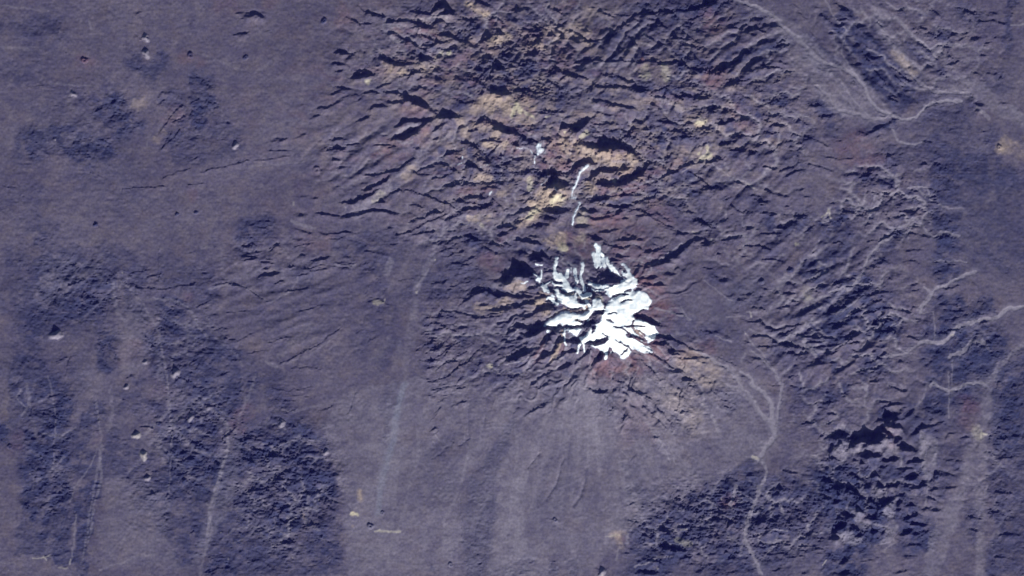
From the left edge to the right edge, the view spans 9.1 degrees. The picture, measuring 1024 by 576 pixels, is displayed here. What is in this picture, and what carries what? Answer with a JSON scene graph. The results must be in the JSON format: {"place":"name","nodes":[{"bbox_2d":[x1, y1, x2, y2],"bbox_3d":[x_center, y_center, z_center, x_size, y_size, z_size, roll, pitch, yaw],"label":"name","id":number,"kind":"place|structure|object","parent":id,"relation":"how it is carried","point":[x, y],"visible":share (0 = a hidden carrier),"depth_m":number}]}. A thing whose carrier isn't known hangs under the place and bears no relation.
{"place":"outdoors","nodes":[
{"label":"outdoors","id":0,"kind":"place"},
{"bbox_2d":[0,0,1023,575],"bbox_3d":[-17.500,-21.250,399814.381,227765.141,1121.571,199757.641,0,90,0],"label":"ground","id":1,"kind":"structure","parent":0,"point":[342,308],"depth_m":399956.97},
{"bbox_2d":[50,329,62,341],"bbox_3d":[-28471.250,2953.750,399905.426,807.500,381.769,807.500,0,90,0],"label":"cinder cone","id":2,"kind":"object","parent":1,"relation":"on","point":[56,335],"visible":1,"depth_m":399912.91},
{"bbox_2d":[70,91,75,97],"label":"cinder cone","id":3,"kind":"object","parent":1,"relation":"on","point":[72,94],"visible":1,"depth_m":399927.31},
{"bbox_2d":[81,57,87,63],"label":"cinder cone","id":4,"kind":"object","parent":1,"relation":"on","point":[84,60],"visible":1,"depth_m":399920.94},
{"bbox_2d":[132,431,139,439],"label":"cinder cone","id":5,"kind":"object","parent":1,"relation":"on","point":[135,435],"visible":1,"depth_m":399941.19},
{"bbox_2d":[139,451,148,459],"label":"cinder cone","id":6,"kind":"object","parent":1,"relation":"on","point":[143,455],"visible":1,"depth_m":399952.97},
{"bbox_2d":[141,34,149,42],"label":"cinder cone","id":7,"kind":"object","parent":1,"relation":"on","point":[145,38],"visible":1,"depth_m":399931.12},
{"bbox_2d":[142,49,150,57],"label":"cinder cone","id":8,"kind":"object","parent":1,"relation":"on","point":[146,53],"visible":1,"depth_m":399882.84},
{"bbox_2d":[145,475,150,481],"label":"cinder cone","id":9,"kind":"object","parent":1,"relation":"on","point":[147,478],"visible":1,"depth_m":400006.31},
{"bbox_2d":[170,368,180,377],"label":"cinder cone","id":10,"kind":"object","parent":1,"relation":"on","point":[175,373],"visible":1,"depth_m":399864.97},
{"bbox_2d":[181,478,186,483],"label":"cinder cone","id":11,"kind":"object","parent":1,"relation":"on","point":[183,480],"visible":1,"depth_m":399951.59},
{"bbox_2d":[187,52,192,58],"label":"cinder cone","id":12,"kind":"object","parent":1,"relation":"on","point":[190,55],"visible":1,"depth_m":399886.31},
{"bbox_2d":[187,414,194,420],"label":"cinder cone","id":13,"kind":"object","parent":1,"relation":"on","point":[190,417],"visible":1,"depth_m":399938.69},
{"bbox_2d":[231,142,239,148],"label":"cinder cone","id":14,"kind":"object","parent":1,"relation":"on","point":[235,145],"visible":1,"depth_m":399853.25},
{"bbox_2d":[277,419,285,426],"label":"cinder cone","id":15,"kind":"object","parent":1,"relation":"on","point":[281,422],"visible":1,"depth_m":399917.22},
{"bbox_2d":[313,166,320,172],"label":"cinder cone","id":16,"kind":"object","parent":1,"relation":"on","point":[316,169],"visible":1,"depth_m":399856.59},
{"bbox_2d":[321,17,326,22],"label":"cinder cone","id":17,"kind":"object","parent":1,"relation":"on","point":[323,19],"visible":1,"depth_m":399827.53},
{"bbox_2d":[323,448,328,454],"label":"cinder cone","id":18,"kind":"object","parent":1,"relation":"on","point":[325,451],"visible":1,"depth_m":399916.62},
{"bbox_2d":[367,523,373,528],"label":"cinder cone","id":19,"kind":"object","parent":1,"relation":"on","point":[370,525],"visible":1,"depth_m":399902.88},
{"bbox_2d":[498,226,692,400],"bbox_3d":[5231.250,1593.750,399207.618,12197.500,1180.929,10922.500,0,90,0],"label":"volcano","id":20,"kind":"structure","parent":1,"relation":"on","point":[548,358],"depth_m":399491.97},
{"bbox_2d":[533,270,541,282],"bbox_3d":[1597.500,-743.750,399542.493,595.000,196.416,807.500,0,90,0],"label":"snowfield","id":21,"kind":"structure","parent":20,"relation":"on","point":[538,278],"depth_m":399515.75},
{"bbox_2d":[540,281,550,292],"bbox_3d":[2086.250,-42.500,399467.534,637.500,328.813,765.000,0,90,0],"label":"snowfield","id":22,"kind":"structure","parent":20,"relation":"on","point":[544,287],"depth_m":399443.12},
{"bbox_2d":[562,328,580,345],"bbox_3d":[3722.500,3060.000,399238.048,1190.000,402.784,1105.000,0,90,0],"label":"snowfield","id":23,"kind":"structure","parent":20,"relation":"on","point":[575,332],"depth_m":399162.56},
{"bbox_2d":[573,268,578,284],"bbox_3d":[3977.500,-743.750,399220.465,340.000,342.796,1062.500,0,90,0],"label":"snowfield","id":24,"kind":"structure","parent":20,"relation":"on","point":[575,276],"depth_m":399217.75},
{"bbox_2d":[544,257,658,359],"bbox_3d":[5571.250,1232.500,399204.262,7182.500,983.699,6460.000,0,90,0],"label":"snowfield","id":25,"kind":"structure","parent":20,"relation":"on","point":[626,310],"depth_m":399159.00},
{"bbox_2d":[591,243,619,275],"bbox_3d":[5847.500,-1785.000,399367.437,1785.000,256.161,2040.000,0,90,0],"label":"snowfield","id":26,"kind":"structure","parent":20,"relation":"on","point":[600,259],"depth_m":399328.75},
{"bbox_2d":[597,568,605,575],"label":"cinder cone","id":27,"kind":"object","parent":1,"relation":"on","point":[601,572],"visible":1,"depth_m":399864.62},
{"bbox_2d":[759,278,764,284],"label":"cinder cone","id":28,"kind":"object","parent":1,"relation":"on","point":[761,281],"visible":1,"depth_m":399786.56},
{"bbox_2d":[787,267,792,273],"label":"cinder cone","id":29,"kind":"object","parent":1,"relation":"on","point":[789,270],"visible":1,"depth_m":399759.50},
{"bbox_2d":[693,0,1023,575],"bbox_3d":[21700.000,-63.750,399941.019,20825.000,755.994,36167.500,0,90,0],"label":"riverbed","id":30,"kind":"structure","parent":1,"relation":"in","point":[772,421],"depth_m":399925.75},
{"bbox_2d":[933,473,940,479],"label":"cinder cone","id":31,"kind":"object","parent":1,"relation":"on","point":[936,476],"visible":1,"depth_m":399971.06},
{"bbox_2d":[310,0,803,219],"bbox_3d":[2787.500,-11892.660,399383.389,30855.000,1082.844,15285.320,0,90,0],"label":"mountain range","id":32,"kind":"structure","parent":0,"point":[645,107],"depth_m":399511.06},
{"bbox_2d":[536,143,543,154],"bbox_3d":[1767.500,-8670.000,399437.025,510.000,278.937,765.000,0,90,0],"label":"snowfield","id":33,"kind":"structure","parent":32,"relation":"on","point":[539,150],"depth_m":399376.50},
{"bbox_2d":[572,202,580,224],"bbox_3d":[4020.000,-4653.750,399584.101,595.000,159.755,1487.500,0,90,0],"label":"snowfield","id":34,"kind":"structure","parent":32,"relation":"on","point":[579,203],"depth_m":399549.75},
{"bbox_2d":[572,165,588,195],"bbox_3d":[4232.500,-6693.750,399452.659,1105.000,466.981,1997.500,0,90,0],"label":"snowfield","id":35,"kind":"structure","parent":32,"relation":"on","point":[582,170],"depth_m":399427.56},
{"bbox_2d":[828,410,927,545],"bbox_3d":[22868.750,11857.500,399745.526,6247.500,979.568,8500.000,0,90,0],"label":"lava field","id":36,"kind":"structure","parent":0,"point":[875,473],"depth_m":399850.84}
]}

